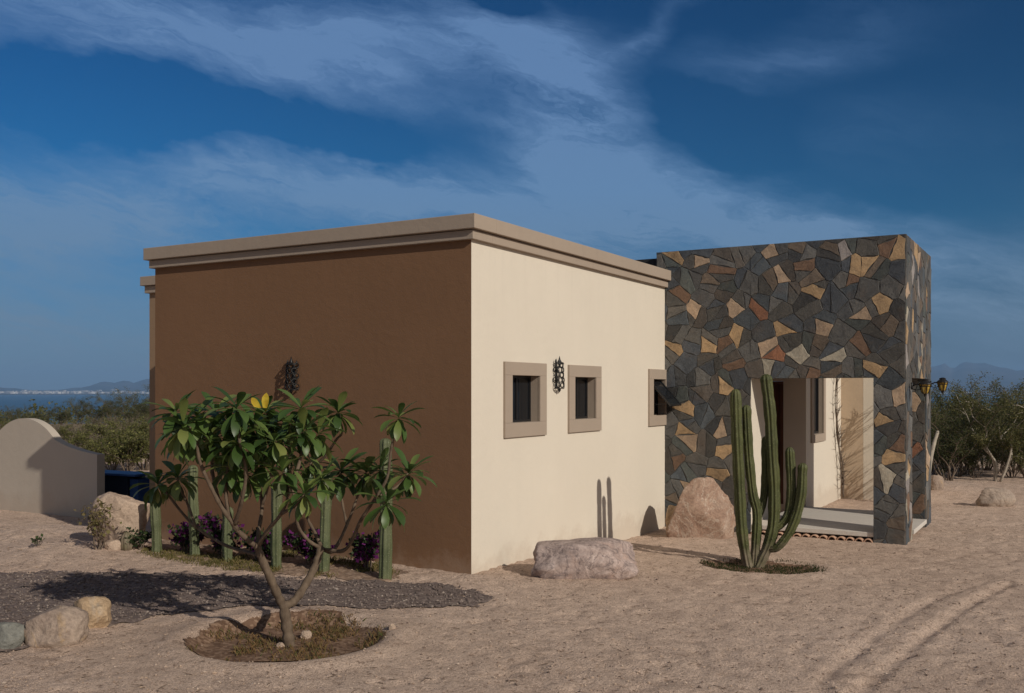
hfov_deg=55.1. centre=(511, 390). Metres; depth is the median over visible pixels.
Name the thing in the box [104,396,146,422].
desert tree
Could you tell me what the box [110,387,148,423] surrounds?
desert tree
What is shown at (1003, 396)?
desert tree
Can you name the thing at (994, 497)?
boulder
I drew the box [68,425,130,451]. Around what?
desert shrub
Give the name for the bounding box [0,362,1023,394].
hills
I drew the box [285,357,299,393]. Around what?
wall sconce
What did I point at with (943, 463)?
desert tree
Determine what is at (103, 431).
desert shrub
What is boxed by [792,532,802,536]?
edging tile
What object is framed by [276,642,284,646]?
stone
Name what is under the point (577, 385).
window
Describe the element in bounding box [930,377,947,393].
wall lantern
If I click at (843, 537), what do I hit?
edging tile
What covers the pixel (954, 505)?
ground
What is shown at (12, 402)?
sea
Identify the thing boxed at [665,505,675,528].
boulder
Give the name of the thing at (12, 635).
boulder
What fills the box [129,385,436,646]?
plumeria tree
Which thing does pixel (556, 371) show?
wall sconce
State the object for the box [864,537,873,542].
edging tile
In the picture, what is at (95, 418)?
desert shrub
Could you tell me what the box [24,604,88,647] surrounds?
boulder
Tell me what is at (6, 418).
desert tree
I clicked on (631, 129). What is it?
sky
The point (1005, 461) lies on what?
desert tree
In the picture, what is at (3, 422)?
desert shrub
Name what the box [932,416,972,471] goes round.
desert tree
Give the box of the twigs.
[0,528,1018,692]
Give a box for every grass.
[186,608,386,661]
[210,548,399,578]
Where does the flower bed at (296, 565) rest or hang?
on the ground at (954, 505)
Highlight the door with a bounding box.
[773,381,782,503]
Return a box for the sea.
[0,395,1023,423]
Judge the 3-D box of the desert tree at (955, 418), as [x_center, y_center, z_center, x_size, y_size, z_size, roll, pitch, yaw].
[11.111,1.004,26.096,2.891,2.420,3.043,0,0,36]
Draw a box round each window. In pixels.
[503,361,546,437]
[568,365,601,432]
[648,369,681,425]
[810,378,825,442]
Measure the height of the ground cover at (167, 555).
0.106 m
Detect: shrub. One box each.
[0,419,8,428]
[52,421,79,439]
[57,421,97,446]
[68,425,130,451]
[69,420,100,443]
[73,498,121,549]
[78,420,132,443]
[83,434,132,469]
[84,414,112,429]
[86,419,148,439]
[92,430,148,470]
[104,426,148,469]
[105,417,147,432]
[120,416,148,453]
[123,526,151,549]
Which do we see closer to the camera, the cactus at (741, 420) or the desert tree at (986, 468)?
the cactus at (741, 420)
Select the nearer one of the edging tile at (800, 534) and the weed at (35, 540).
the weed at (35, 540)
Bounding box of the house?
[140,213,930,573]
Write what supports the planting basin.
on the ground at (954, 505)
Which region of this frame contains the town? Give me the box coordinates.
[0,389,1022,393]
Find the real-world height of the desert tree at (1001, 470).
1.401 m
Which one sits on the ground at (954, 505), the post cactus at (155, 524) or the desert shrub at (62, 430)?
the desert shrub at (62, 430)
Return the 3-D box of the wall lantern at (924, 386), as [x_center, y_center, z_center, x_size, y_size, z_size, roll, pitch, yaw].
[5.721,-0.043,13.717,0.270,0.258,0.164,0,0,30]
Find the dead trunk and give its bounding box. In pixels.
[931,430,939,468]
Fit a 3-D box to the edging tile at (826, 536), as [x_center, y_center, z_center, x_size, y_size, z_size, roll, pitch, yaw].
[4.510,2.104,14.175,0.124,0.062,0.200,0,0,31]
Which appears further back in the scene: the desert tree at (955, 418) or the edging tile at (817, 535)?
the desert tree at (955, 418)
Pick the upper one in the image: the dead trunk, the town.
the town
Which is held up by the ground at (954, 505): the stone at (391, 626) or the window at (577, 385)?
the stone at (391, 626)
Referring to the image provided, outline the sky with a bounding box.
[0,0,1023,389]
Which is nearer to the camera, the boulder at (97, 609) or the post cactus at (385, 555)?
the boulder at (97, 609)
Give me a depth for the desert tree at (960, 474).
24.38 m
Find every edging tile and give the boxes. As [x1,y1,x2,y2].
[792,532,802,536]
[810,533,820,537]
[819,534,828,539]
[827,535,837,539]
[836,535,847,540]
[845,536,855,540]
[855,536,865,541]
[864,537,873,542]
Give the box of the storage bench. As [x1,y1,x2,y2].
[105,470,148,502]
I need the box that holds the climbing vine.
[835,378,850,496]
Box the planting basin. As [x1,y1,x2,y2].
[184,609,385,661]
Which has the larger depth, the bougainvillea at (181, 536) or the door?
the door
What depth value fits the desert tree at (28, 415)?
101.61 m
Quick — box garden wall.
[0,418,104,517]
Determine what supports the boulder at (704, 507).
on the ground at (954, 505)
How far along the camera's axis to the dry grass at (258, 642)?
7.88 m
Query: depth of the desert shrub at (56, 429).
39.91 m
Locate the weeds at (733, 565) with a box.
[698,557,827,574]
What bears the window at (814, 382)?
in the house
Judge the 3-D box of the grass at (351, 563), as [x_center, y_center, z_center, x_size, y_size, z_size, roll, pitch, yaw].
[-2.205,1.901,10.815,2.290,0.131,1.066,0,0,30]
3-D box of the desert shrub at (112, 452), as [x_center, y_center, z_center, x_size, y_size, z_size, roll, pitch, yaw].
[-10.008,1.582,25.521,1.497,1.199,1.753,0,0,-5]
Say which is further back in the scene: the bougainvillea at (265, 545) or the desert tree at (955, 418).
the desert tree at (955, 418)
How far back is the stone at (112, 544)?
11.68 m
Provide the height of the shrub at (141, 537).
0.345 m
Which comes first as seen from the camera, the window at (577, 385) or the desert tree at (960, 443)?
the window at (577, 385)
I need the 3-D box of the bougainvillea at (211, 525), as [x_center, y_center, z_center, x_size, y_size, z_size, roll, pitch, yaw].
[-3.437,1.683,11.436,0.546,0.611,0.548,0,0,8]
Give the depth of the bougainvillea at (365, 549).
10.46 m
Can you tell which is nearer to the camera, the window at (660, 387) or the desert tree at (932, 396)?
the window at (660, 387)
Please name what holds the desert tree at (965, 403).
on the ground at (954, 505)
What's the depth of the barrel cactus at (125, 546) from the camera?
11.73 m
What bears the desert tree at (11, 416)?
on the ground at (954, 505)
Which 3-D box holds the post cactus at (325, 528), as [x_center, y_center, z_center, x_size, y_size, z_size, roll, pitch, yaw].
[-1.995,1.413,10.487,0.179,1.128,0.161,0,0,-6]
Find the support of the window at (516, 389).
in the house
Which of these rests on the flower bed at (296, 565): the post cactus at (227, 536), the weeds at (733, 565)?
the post cactus at (227, 536)
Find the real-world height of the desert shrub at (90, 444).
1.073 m
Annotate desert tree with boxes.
[0,410,13,421]
[1,405,25,420]
[14,407,41,418]
[29,404,60,422]
[48,403,75,424]
[62,395,101,424]
[74,397,113,423]
[86,390,139,419]
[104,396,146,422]
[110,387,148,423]
[126,394,148,420]
[931,371,1019,460]
[931,382,1023,474]
[931,383,1023,470]
[931,384,1007,431]
[931,394,1013,480]
[931,399,988,471]
[931,429,969,475]
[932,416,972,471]
[932,428,996,476]
[942,383,1022,458]
[943,381,1023,481]
[945,430,1007,477]
[950,379,1022,470]
[962,402,1023,476]
[967,374,1023,425]
[969,425,1023,473]
[987,438,1023,477]
[988,377,1022,424]
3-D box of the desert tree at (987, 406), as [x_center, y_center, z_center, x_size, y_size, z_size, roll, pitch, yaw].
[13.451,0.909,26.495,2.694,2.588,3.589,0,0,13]
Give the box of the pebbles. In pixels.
[0,525,1023,692]
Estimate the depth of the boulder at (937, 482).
21.04 m
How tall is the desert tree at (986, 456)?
1.274 m
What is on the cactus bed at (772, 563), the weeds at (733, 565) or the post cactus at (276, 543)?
the weeds at (733, 565)
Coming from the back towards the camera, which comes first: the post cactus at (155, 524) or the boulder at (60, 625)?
the post cactus at (155, 524)
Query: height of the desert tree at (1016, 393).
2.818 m
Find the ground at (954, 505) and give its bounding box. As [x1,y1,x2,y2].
[0,423,1023,692]
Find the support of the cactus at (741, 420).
on the cactus bed at (772, 563)
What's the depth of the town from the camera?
8742.29 m
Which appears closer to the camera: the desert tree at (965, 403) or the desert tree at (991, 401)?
the desert tree at (965, 403)
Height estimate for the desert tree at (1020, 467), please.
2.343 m
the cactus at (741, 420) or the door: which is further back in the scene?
the door
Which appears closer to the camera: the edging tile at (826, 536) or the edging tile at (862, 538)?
the edging tile at (862, 538)
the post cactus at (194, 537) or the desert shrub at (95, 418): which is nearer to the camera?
the post cactus at (194, 537)
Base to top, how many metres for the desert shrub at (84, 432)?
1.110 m
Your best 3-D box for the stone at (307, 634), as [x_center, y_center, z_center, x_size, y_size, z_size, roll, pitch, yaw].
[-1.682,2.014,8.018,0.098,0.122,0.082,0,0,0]
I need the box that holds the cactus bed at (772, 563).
[699,559,812,573]
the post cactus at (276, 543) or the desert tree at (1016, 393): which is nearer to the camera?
the post cactus at (276, 543)
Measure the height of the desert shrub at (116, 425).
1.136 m
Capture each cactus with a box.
[120,531,133,550]
[150,505,161,552]
[187,465,200,555]
[221,507,233,561]
[270,481,282,567]
[319,472,331,571]
[378,438,392,579]
[729,374,807,567]
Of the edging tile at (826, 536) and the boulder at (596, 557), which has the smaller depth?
the boulder at (596, 557)
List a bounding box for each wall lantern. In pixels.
[911,379,931,396]
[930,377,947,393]
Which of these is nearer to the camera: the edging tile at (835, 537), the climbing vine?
the edging tile at (835, 537)
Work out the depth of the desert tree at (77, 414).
108.27 m
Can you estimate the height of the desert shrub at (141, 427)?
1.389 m
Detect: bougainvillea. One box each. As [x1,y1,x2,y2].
[166,521,207,551]
[190,510,242,555]
[232,524,287,560]
[284,528,334,564]
[345,526,379,569]
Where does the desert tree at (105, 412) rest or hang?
on the ground at (954, 505)
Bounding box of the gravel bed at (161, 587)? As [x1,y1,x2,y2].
[0,569,493,651]
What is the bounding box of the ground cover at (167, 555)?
[137,546,288,572]
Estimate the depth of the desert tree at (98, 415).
105.36 m
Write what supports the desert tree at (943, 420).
on the ground at (954, 505)
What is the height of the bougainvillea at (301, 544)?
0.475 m
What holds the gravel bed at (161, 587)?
on the ground at (954, 505)
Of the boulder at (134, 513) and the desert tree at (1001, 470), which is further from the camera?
the desert tree at (1001, 470)
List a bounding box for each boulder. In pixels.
[0,622,24,648]
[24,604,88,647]
[73,596,111,628]
[89,492,149,542]
[531,537,638,579]
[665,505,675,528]
[666,477,735,538]
[931,475,943,489]
[975,487,1015,506]
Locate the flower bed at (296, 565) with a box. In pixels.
[147,540,408,581]
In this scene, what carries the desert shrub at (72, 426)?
on the ground at (954, 505)
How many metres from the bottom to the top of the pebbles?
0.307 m
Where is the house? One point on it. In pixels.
(466, 331)
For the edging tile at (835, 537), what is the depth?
14.05 m
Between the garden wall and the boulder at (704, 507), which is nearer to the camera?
the boulder at (704, 507)
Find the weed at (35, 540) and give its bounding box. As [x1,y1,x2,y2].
[30,534,44,545]
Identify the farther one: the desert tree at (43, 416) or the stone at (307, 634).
the desert tree at (43, 416)
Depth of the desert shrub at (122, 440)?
25.83 m
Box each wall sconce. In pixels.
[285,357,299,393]
[552,356,564,391]
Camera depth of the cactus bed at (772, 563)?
11.56 m
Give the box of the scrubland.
[0,395,1014,424]
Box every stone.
[104,540,121,549]
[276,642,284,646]
[300,630,311,638]
[388,623,395,629]
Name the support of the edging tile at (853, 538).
on the ground at (954, 505)
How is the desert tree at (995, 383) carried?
on the ground at (954, 505)
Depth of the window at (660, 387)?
14.94 m
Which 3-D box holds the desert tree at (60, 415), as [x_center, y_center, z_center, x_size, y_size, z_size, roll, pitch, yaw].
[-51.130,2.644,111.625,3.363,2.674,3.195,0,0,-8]
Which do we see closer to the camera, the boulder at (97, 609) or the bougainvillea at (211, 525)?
the boulder at (97, 609)

